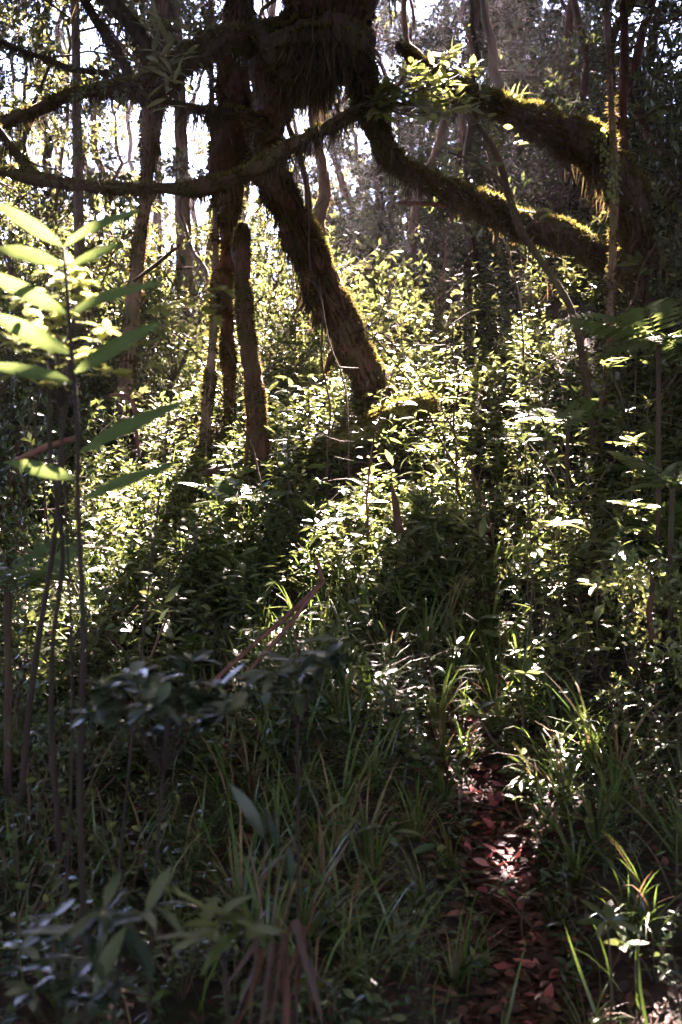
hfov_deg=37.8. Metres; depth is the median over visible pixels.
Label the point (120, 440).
bush
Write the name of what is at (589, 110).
bush
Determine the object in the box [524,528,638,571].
bush
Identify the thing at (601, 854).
three leaf seedling
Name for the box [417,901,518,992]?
grass tuft
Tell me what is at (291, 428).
sapling
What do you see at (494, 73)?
slope tree
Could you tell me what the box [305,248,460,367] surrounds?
bush
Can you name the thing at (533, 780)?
grass tuft
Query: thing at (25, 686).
bush
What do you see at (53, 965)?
shrub
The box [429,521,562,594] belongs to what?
grass tuft
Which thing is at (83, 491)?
sapling
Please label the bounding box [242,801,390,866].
grass tuft
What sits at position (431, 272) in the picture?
bush
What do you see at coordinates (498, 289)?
ground cover
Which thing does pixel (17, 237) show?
bush
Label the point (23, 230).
bush
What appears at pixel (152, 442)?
sapling
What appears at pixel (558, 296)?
bush
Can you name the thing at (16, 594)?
bush
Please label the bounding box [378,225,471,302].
bush
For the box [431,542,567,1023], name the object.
path
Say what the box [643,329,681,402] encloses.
bush
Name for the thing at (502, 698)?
whorled shrub
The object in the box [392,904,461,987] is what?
shrub
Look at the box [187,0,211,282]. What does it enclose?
slope tree
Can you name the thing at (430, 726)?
seedling
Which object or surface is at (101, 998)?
shrub
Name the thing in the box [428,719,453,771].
seedling
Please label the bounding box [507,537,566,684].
sunlit whorl
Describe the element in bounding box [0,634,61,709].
shrub
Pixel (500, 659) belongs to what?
grass tuft
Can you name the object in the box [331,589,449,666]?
grass tuft
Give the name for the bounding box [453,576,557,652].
grass tuft
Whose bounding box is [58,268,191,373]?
bush
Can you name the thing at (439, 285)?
bare stem
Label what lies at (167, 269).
bush
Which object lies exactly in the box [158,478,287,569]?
bush
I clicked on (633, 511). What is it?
whorled shrub
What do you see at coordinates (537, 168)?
bush
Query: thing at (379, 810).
dry grass
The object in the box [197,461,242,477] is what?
fallen branch
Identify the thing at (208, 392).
slim tree
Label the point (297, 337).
bush
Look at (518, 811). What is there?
seedling
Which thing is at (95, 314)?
bare stem
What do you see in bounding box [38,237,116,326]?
bare stem
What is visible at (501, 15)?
slope tree
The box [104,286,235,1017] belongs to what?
blurred shrub
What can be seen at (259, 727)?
grass tuft
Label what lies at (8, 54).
slope tree
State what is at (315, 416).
bush
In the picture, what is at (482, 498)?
bare stem
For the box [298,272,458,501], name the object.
bare stem
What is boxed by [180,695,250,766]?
shrub
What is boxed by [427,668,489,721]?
grass tuft
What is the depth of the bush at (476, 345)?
10.47 m
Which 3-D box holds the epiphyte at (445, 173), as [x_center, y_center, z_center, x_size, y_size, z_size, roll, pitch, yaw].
[0.786,-2.592,7.728,0.330,0.138,0.345,0,0,0]
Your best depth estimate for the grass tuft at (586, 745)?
4.64 m
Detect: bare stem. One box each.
[0,276,57,599]
[17,299,63,475]
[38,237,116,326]
[77,241,112,409]
[100,249,159,408]
[135,298,272,522]
[217,329,243,381]
[292,275,311,401]
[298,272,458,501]
[307,184,333,505]
[318,279,354,494]
[318,369,393,557]
[373,228,416,345]
[410,350,495,551]
[417,306,479,416]
[429,254,470,341]
[431,276,458,349]
[437,218,452,359]
[447,314,460,501]
[471,129,528,299]
[477,151,526,389]
[510,254,528,317]
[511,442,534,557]
[562,93,606,276]
[599,238,658,445]
[602,185,657,373]
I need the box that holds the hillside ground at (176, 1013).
[0,205,681,1023]
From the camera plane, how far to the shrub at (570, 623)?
5.36 m
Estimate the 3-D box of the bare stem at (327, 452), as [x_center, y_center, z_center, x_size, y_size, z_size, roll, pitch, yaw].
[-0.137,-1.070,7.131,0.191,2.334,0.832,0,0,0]
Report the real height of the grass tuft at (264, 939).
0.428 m
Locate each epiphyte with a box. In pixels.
[117,0,215,111]
[424,168,460,186]
[503,82,528,101]
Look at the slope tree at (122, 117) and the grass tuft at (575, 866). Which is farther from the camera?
the slope tree at (122, 117)
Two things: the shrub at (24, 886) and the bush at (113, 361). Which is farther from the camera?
the bush at (113, 361)
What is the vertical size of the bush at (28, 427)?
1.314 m
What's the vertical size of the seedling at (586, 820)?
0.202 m
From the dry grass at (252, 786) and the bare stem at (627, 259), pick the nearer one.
the dry grass at (252, 786)
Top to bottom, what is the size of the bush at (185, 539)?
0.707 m
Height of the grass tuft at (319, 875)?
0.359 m
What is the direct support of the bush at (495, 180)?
on the hillside ground at (176, 1013)
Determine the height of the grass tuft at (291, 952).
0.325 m
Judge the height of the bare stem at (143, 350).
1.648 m
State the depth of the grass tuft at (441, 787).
4.52 m
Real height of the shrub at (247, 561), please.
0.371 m
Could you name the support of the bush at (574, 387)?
on the hillside ground at (176, 1013)
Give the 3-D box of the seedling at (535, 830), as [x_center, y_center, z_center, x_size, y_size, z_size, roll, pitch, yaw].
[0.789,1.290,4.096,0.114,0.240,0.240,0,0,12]
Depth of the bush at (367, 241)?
13.75 m
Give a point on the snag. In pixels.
(254, 389)
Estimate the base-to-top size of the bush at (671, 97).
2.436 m
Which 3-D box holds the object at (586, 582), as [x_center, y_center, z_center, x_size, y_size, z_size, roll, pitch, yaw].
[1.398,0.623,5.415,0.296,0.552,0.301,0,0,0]
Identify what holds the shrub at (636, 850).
on the hillside ground at (176, 1013)
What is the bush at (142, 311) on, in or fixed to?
on the hillside ground at (176, 1013)
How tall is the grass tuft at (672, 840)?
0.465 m
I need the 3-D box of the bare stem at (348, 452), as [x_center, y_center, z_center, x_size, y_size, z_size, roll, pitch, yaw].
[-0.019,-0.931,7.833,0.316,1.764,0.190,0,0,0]
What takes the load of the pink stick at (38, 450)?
on the hillside ground at (176, 1013)
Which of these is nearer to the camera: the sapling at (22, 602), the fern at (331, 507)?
the sapling at (22, 602)
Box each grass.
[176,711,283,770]
[187,728,324,797]
[245,801,390,917]
[284,852,408,931]
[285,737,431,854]
[304,758,432,852]
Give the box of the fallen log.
[293,391,439,469]
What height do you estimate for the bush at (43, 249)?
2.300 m
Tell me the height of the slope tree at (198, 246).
9.396 m
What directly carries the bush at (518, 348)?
on the hillside ground at (176, 1013)
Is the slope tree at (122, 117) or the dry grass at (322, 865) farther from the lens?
the slope tree at (122, 117)
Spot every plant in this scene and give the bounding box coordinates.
[0,203,189,1023]
[20,865,201,1023]
[148,887,294,1023]
[229,783,294,1023]
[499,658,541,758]
[513,888,539,940]
[575,899,646,1023]
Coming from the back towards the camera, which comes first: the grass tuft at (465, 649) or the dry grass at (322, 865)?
the grass tuft at (465, 649)
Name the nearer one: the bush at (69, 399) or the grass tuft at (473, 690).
the grass tuft at (473, 690)
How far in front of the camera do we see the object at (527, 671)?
4.89 m
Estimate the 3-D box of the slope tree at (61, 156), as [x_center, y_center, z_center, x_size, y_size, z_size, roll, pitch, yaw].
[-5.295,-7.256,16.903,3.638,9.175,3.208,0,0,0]
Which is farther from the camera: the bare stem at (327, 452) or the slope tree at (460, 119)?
the slope tree at (460, 119)
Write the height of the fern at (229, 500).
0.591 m
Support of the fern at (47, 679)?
on the hillside ground at (176, 1013)
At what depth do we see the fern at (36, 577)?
3.99 m
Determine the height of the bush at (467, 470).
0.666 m
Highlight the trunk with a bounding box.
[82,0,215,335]
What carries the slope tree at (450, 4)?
on the hillside ground at (176, 1013)
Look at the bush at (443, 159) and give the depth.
15.51 m
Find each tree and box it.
[0,0,33,273]
[0,0,86,360]
[0,0,139,241]
[0,0,140,317]
[0,0,185,373]
[0,0,186,384]
[0,0,221,436]
[0,0,675,415]
[0,2,65,281]
[0,23,72,247]
[1,0,80,242]
[5,0,220,324]
[21,0,199,294]
[26,0,85,225]
[26,0,94,289]
[86,27,172,248]
[90,11,172,279]
[102,11,263,306]
[127,34,193,287]
[148,0,264,306]
[148,98,268,292]
[149,71,256,266]
[152,0,223,465]
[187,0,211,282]
[200,0,281,449]
[240,1,285,293]
[244,0,371,287]
[249,81,314,298]
[250,0,342,300]
[259,0,433,351]
[286,5,423,280]
[288,13,396,287]
[301,0,417,259]
[307,105,334,320]
[326,11,462,260]
[327,18,388,255]
[345,0,499,286]
[353,0,566,256]
[356,0,539,244]
[391,0,529,317]
[392,0,550,231]
[392,0,681,341]
[401,0,563,222]
[417,0,538,293]
[453,0,600,165]
[458,0,577,243]
[466,0,618,197]
[473,0,679,144]
[522,0,681,209]
[535,0,681,272]
[537,0,664,254]
[575,0,640,376]
[582,0,681,162]
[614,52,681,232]
[615,35,681,128]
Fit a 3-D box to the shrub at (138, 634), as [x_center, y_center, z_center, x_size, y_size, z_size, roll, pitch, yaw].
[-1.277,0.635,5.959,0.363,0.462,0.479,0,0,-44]
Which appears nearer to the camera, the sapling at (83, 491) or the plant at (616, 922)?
the plant at (616, 922)
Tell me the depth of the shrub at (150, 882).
3.40 m
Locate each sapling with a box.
[14,540,37,641]
[32,463,52,565]
[68,482,87,535]
[107,493,129,560]
[143,441,158,488]
[171,470,190,537]
[196,457,215,516]
[222,466,239,529]
[266,429,285,518]
[274,390,298,515]
[296,345,323,441]
[439,105,609,476]
[440,374,459,438]
[459,422,485,504]
[467,386,488,465]
[486,364,503,474]
[497,401,527,490]
[502,461,533,545]
[528,478,551,604]
[530,432,563,553]
[582,357,618,483]
[618,432,653,525]
[629,394,662,455]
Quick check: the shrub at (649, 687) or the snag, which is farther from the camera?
the snag
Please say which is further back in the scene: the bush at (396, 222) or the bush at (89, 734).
the bush at (396, 222)
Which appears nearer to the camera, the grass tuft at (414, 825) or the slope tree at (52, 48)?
the grass tuft at (414, 825)
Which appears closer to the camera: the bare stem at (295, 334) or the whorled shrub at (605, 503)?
the whorled shrub at (605, 503)
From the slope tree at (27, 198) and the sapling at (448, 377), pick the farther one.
the slope tree at (27, 198)
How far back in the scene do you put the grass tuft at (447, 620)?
6.05 m
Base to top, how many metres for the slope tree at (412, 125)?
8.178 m
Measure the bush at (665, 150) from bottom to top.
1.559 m
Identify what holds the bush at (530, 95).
on the hillside ground at (176, 1013)
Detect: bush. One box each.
[0,157,144,284]
[0,188,110,289]
[0,197,100,348]
[0,213,41,348]
[0,223,94,316]
[0,224,164,363]
[0,243,156,374]
[0,258,150,409]
[0,258,218,343]
[0,259,201,373]
[0,278,150,385]
[0,280,154,361]
[0,290,21,361]
[0,306,102,389]
[0,315,200,408]
[0,330,149,438]
[0,340,123,457]
[0,344,168,430]
[0,349,143,418]
[0,351,26,410]
[0,363,112,532]
[0,392,141,513]
[0,431,171,593]
[0,487,167,643]
[0,628,149,779]
[0,632,162,794]
[0,693,157,786]
[4,172,207,375]
[4,245,145,317]
[16,189,157,261]
[24,201,205,300]
[24,249,199,330]
[24,319,196,400]
[29,537,212,647]
[33,450,203,541]
[36,643,202,757]
[38,271,240,394]
[55,219,237,344]
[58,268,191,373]
[66,286,220,409]
[67,201,208,339]
[80,349,219,411]
[92,269,236,352]
[95,502,225,612]
[96,406,151,456]
[104,223,336,308]
[106,251,204,373]
[106,336,219,400]
[113,256,235,351]
[121,217,219,311]
[124,223,309,361]
[151,245,381,342]
[158,345,240,384]
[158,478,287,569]
[166,279,296,357]
[168,323,320,393]
[174,211,358,345]
[174,276,292,327]
[175,199,389,332]
[185,295,331,377]
[195,264,373,359]
[237,312,326,383]
[250,207,361,300]
[253,288,324,396]
[254,504,381,560]
[262,336,327,393]
[264,372,295,407]
[265,344,312,413]
[267,314,430,385]
[269,363,347,414]
[274,261,420,342]
[279,217,464,303]
[281,227,432,304]
[284,235,433,327]
[284,405,322,424]
[285,300,465,369]
[290,332,392,394]
[294,232,492,319]
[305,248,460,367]
[325,226,424,318]
[326,121,509,257]
[329,209,457,285]
[331,265,501,367]
[332,176,448,288]
[339,503,418,545]
[343,179,528,292]
[347,329,448,383]
[352,253,445,346]
[366,256,444,343]
[372,88,547,238]
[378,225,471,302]
[384,483,461,559]
[386,365,406,389]
[390,76,635,254]
[391,268,445,325]
[392,289,508,364]
[394,187,573,283]
[399,76,675,195]
[409,477,516,538]
[412,138,535,255]
[417,157,504,287]
[424,136,681,261]
[427,222,548,305]
[441,447,581,513]
[447,332,496,360]
[451,161,602,279]
[455,358,502,406]
[463,66,681,202]
[466,526,537,588]
[475,73,617,189]
[476,30,618,185]
[480,244,587,306]
[484,151,681,217]
[499,288,570,357]
[499,319,566,389]
[506,82,592,206]
[507,145,679,223]
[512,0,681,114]
[519,164,650,240]
[521,104,681,211]
[523,60,681,176]
[523,317,572,348]
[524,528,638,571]
[525,54,618,182]
[529,344,602,403]
[531,221,621,281]
[532,594,679,713]
[539,263,597,303]
[540,0,681,145]
[551,117,681,272]
[554,89,681,207]
[556,370,681,441]
[571,39,681,234]
[572,41,681,186]
[578,167,681,279]
[580,404,681,492]
[587,61,681,123]
[591,142,681,319]
[591,525,681,637]
[592,547,681,688]
[624,205,681,343]
[625,288,681,371]
[625,434,666,468]
[639,140,681,232]
[639,348,681,420]
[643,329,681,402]
[658,159,681,263]
[662,222,681,297]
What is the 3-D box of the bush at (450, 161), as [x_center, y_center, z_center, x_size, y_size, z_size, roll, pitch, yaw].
[3.138,-5.493,16.185,5.084,3.074,2.904,0,0,0]
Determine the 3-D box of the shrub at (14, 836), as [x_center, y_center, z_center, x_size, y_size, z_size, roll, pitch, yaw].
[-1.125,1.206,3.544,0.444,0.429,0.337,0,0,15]
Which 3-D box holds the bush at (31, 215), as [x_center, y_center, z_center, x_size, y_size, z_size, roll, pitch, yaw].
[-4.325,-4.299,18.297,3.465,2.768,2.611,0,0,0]
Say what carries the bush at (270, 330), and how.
on the hillside ground at (176, 1013)
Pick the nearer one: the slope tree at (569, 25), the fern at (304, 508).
the fern at (304, 508)
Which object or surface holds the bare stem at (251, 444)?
on the hillside ground at (176, 1013)
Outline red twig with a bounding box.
[148,613,169,660]
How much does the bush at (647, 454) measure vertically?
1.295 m
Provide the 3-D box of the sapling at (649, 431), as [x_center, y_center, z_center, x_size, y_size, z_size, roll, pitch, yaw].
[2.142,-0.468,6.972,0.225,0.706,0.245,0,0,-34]
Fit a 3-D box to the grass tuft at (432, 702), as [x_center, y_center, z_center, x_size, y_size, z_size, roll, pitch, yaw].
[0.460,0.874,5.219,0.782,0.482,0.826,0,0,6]
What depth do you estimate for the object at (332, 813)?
3.96 m
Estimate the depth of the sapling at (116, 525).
6.96 m
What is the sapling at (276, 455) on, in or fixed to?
on the hillside ground at (176, 1013)
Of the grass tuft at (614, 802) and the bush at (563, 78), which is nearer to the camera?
the grass tuft at (614, 802)
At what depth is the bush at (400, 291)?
11.30 m
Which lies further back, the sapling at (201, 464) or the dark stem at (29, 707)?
the sapling at (201, 464)
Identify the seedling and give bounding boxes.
[424,719,441,736]
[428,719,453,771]
[452,701,516,763]
[465,907,503,947]
[481,878,532,926]
[500,794,523,820]
[519,800,544,841]
[538,845,569,878]
[564,816,602,857]
[584,846,631,873]
[603,926,648,977]
[667,892,681,917]
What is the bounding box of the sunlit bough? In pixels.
[363,38,494,125]
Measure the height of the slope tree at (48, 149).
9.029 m
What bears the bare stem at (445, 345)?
on the hillside ground at (176, 1013)
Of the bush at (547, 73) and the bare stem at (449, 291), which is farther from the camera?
the bush at (547, 73)
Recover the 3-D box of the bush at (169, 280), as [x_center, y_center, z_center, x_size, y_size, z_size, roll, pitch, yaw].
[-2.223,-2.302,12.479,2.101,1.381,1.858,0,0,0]
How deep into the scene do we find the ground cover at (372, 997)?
3.72 m
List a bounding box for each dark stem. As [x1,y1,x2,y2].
[18,320,73,799]
[47,279,64,853]
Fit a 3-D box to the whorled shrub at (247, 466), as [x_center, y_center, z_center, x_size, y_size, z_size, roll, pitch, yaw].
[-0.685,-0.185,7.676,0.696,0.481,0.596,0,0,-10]
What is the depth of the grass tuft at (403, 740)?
4.77 m
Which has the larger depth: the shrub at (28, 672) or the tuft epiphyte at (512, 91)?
the tuft epiphyte at (512, 91)
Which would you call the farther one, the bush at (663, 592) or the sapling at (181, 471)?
the sapling at (181, 471)
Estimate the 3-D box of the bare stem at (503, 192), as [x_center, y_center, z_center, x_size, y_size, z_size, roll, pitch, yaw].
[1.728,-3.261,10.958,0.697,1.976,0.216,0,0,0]
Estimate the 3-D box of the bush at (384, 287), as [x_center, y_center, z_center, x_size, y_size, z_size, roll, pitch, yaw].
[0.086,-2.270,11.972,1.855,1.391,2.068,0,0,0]
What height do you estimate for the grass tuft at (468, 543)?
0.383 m
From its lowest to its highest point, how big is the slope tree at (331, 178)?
13.009 m
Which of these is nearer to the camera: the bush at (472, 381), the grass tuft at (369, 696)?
the grass tuft at (369, 696)
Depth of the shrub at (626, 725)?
4.57 m
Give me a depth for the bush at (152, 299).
11.30 m
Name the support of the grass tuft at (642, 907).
on the hillside ground at (176, 1013)
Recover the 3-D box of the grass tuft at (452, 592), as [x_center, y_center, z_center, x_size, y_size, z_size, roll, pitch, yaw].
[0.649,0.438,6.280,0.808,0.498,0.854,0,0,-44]
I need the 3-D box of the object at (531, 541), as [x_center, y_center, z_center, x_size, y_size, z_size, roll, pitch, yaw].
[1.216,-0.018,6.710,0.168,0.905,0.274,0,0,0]
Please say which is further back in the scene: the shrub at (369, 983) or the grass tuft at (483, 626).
the grass tuft at (483, 626)
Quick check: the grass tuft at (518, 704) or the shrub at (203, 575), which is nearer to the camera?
the grass tuft at (518, 704)
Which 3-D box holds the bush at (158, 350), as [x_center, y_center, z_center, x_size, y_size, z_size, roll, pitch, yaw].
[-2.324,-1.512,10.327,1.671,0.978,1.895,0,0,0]
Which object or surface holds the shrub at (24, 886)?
on the hillside ground at (176, 1013)
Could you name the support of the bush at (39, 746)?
on the hillside ground at (176, 1013)
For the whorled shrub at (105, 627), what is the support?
on the hillside ground at (176, 1013)
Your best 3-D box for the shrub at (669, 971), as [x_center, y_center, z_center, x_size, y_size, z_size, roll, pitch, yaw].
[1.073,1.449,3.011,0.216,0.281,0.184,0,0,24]
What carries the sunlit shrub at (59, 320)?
on the hillside ground at (176, 1013)
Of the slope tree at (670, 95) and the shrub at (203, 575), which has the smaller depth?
the shrub at (203, 575)
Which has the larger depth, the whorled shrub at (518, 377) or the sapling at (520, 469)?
the whorled shrub at (518, 377)
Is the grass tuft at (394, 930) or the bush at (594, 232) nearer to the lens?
the grass tuft at (394, 930)
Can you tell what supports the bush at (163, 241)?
on the hillside ground at (176, 1013)
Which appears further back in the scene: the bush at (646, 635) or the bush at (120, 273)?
the bush at (120, 273)
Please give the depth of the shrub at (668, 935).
3.28 m
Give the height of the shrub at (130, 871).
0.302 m
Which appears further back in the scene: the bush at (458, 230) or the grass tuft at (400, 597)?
the bush at (458, 230)
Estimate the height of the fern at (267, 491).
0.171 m
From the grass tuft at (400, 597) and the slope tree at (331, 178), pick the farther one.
the slope tree at (331, 178)
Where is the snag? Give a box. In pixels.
[229,222,281,498]
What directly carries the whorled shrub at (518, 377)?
on the hillside ground at (176, 1013)
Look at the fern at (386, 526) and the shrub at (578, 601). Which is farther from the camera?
the fern at (386, 526)
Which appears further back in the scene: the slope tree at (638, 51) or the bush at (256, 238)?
the bush at (256, 238)
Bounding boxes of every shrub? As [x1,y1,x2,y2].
[0,252,133,1014]
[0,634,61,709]
[0,763,72,857]
[0,805,73,908]
[0,851,66,974]
[0,899,144,1023]
[7,875,98,998]
[24,813,115,905]
[26,733,116,858]
[26,743,106,829]
[28,610,79,689]
[31,700,142,798]
[46,896,123,967]
[57,846,143,934]
[63,780,171,893]
[69,647,251,1023]
[72,585,150,671]
[77,614,199,688]
[83,786,128,857]
[88,681,151,764]
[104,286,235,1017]
[114,578,161,648]
[118,754,174,826]
[128,856,180,923]
[130,778,214,848]
[133,637,204,692]
[137,572,207,645]
[144,912,231,1002]
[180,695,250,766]
[185,555,216,601]
[187,920,278,1004]
[202,609,258,669]
[207,457,292,513]
[215,555,250,609]
[241,471,354,547]
[254,514,305,570]
[285,529,343,579]
[297,492,374,549]
[299,951,347,1023]
[354,510,411,562]
[358,942,400,1004]
[369,554,403,605]
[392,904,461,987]
[396,540,423,583]
[403,521,478,581]
[408,430,498,505]
[418,1009,460,1023]
[460,360,534,423]
[477,687,571,752]
[490,416,652,523]
[496,557,593,648]
[512,554,601,616]
[545,884,608,936]
[549,486,652,570]
[550,635,593,699]
[557,596,646,677]
[558,558,609,626]
[565,474,681,559]
[570,694,623,764]
[574,350,681,440]
[587,1013,629,1023]
[588,558,644,635]
[592,670,643,720]
[599,545,681,622]
[601,805,663,871]
[605,431,681,501]
[609,681,681,773]
[613,622,660,687]
[618,906,678,982]
[624,656,681,733]
[624,751,681,834]
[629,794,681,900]
[639,693,681,770]
[657,946,681,1020]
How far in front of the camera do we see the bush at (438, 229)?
13.62 m
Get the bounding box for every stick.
[13,435,74,459]
[109,393,140,458]
[398,201,446,207]
[646,565,654,639]
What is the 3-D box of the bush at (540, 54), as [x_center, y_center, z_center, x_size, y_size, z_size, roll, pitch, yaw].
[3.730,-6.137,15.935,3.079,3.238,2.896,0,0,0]
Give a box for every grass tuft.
[135,787,308,925]
[142,731,306,832]
[144,797,268,867]
[168,821,316,971]
[189,755,360,858]
[214,603,348,703]
[221,689,326,758]
[238,886,398,1022]
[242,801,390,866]
[249,631,426,731]
[254,827,444,961]
[258,613,385,693]
[262,736,343,809]
[262,822,404,954]
[264,594,377,680]
[268,711,415,819]
[273,877,443,987]
[307,554,383,635]
[309,706,430,805]
[320,814,429,885]
[328,619,431,711]
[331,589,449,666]
[342,663,451,750]
[350,900,443,969]
[353,566,450,627]
[364,767,473,842]
[364,829,469,917]
[368,886,456,958]
[369,635,478,694]
[373,585,471,654]
[379,641,482,726]
[400,736,495,815]
[400,800,496,872]
[404,698,507,767]
[407,509,506,589]
[408,549,518,617]
[409,593,515,678]
[415,563,506,651]
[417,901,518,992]
[422,593,551,674]
[427,573,500,651]
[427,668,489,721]
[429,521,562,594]
[431,645,505,706]
[435,472,499,534]
[440,625,566,717]
[440,664,557,734]
[442,703,500,761]
[443,570,546,641]
[446,518,502,564]
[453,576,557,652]
[457,643,599,733]
[462,619,537,689]
[468,611,578,691]
[479,511,585,592]
[485,622,605,709]
[485,712,607,814]
[491,718,598,775]
[493,742,556,796]
[494,666,679,768]
[496,789,653,895]
[504,758,600,835]
[507,655,642,753]
[530,875,597,934]
[532,667,681,788]
[538,760,657,842]
[541,980,637,1023]
[553,741,680,824]
[558,828,681,945]
[578,735,678,822]
[580,870,681,947]
[599,738,681,865]
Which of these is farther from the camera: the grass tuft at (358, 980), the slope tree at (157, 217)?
the slope tree at (157, 217)
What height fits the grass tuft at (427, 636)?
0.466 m
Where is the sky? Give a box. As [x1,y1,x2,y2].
[0,0,681,306]
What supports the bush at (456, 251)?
on the hillside ground at (176, 1013)
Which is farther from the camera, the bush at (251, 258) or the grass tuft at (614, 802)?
the bush at (251, 258)
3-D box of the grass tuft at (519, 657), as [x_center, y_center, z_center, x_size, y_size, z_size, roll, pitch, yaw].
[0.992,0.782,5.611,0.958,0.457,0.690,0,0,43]
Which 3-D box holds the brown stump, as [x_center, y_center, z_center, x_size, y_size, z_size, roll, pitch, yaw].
[0.353,-0.026,6.301,0.084,0.324,0.056,0,0,0]
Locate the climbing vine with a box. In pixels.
[591,127,622,203]
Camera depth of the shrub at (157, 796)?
3.98 m
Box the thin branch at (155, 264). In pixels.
[132,243,180,282]
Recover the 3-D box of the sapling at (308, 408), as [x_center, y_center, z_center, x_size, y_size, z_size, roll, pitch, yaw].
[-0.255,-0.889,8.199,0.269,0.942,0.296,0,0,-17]
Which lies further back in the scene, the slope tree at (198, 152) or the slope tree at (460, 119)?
the slope tree at (198, 152)
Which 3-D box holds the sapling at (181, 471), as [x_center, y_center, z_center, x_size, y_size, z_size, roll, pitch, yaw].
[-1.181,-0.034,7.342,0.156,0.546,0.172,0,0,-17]
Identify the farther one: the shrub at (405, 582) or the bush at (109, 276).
the bush at (109, 276)
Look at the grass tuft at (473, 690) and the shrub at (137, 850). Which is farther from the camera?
the grass tuft at (473, 690)
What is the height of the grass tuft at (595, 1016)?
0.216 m
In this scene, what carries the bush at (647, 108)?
on the hillside ground at (176, 1013)
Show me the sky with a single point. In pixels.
(199, 161)
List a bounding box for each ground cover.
[0,172,681,403]
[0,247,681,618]
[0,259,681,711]
[0,581,681,1023]
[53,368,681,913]
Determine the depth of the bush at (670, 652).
5.05 m
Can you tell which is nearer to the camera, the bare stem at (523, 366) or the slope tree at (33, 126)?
the bare stem at (523, 366)
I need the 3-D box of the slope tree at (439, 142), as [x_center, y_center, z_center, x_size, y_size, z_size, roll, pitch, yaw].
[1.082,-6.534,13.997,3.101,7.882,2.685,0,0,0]
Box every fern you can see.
[0,537,100,850]
[0,664,97,700]
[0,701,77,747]
[155,536,233,556]
[155,633,217,672]
[175,478,293,537]
[190,539,270,568]
[205,534,294,552]
[219,918,340,1023]
[258,486,323,506]
[258,505,354,526]
[283,498,380,548]
[356,513,444,538]
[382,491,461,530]
[413,503,495,545]
[461,535,564,556]
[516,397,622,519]
[560,714,675,746]
[561,298,681,563]
[583,455,679,482]
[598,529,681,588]
[604,450,681,675]
[607,500,681,546]
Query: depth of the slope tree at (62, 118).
21.80 m
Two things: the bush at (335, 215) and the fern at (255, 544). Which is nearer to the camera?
the fern at (255, 544)
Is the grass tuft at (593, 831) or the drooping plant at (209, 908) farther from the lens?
the grass tuft at (593, 831)
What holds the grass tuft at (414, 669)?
on the hillside ground at (176, 1013)
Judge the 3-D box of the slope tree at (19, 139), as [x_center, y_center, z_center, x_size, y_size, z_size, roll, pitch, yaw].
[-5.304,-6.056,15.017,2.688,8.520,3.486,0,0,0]
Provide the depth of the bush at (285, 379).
9.84 m
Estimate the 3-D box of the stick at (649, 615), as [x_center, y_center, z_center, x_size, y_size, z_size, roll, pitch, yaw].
[1.526,0.445,4.907,0.039,0.372,0.060,0,0,0]
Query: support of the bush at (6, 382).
on the hillside ground at (176, 1013)
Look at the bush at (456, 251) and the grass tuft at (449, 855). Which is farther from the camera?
the bush at (456, 251)
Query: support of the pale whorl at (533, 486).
on the hillside ground at (176, 1013)
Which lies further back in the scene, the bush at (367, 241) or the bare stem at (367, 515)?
the bush at (367, 241)
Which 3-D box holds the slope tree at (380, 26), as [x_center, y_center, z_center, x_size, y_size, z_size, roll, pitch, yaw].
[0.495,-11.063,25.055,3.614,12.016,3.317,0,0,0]
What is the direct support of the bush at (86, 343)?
on the hillside ground at (176, 1013)
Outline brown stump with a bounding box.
[390,482,402,532]
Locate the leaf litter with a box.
[0,315,681,1023]
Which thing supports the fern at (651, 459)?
on the hillside ground at (176, 1013)
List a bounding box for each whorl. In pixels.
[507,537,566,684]
[514,481,542,633]
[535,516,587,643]
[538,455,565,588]
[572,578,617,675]
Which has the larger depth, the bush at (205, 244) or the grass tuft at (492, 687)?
the bush at (205, 244)
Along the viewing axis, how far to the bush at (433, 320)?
10.75 m
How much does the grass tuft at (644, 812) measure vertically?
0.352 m
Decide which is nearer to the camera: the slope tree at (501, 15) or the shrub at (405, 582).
the shrub at (405, 582)
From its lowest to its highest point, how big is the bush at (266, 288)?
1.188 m
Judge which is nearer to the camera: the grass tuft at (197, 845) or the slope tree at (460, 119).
the grass tuft at (197, 845)
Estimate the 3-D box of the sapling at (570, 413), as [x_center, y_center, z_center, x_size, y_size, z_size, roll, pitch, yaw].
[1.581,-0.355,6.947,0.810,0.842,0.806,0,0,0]
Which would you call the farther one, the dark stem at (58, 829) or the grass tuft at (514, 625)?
the grass tuft at (514, 625)
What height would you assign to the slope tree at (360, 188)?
9.019 m
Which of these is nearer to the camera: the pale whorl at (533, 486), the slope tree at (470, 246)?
the pale whorl at (533, 486)
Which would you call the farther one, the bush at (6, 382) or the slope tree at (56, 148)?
the slope tree at (56, 148)
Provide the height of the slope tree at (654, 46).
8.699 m
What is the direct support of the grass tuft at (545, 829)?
on the hillside ground at (176, 1013)
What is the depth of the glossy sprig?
2.42 m
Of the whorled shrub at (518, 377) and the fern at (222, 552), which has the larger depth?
the whorled shrub at (518, 377)
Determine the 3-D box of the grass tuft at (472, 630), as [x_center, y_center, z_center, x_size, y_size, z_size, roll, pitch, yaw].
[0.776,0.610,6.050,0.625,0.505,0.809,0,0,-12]
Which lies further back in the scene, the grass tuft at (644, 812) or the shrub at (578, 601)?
the shrub at (578, 601)
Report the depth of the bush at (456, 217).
14.87 m
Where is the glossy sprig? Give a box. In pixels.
[224,635,369,1023]

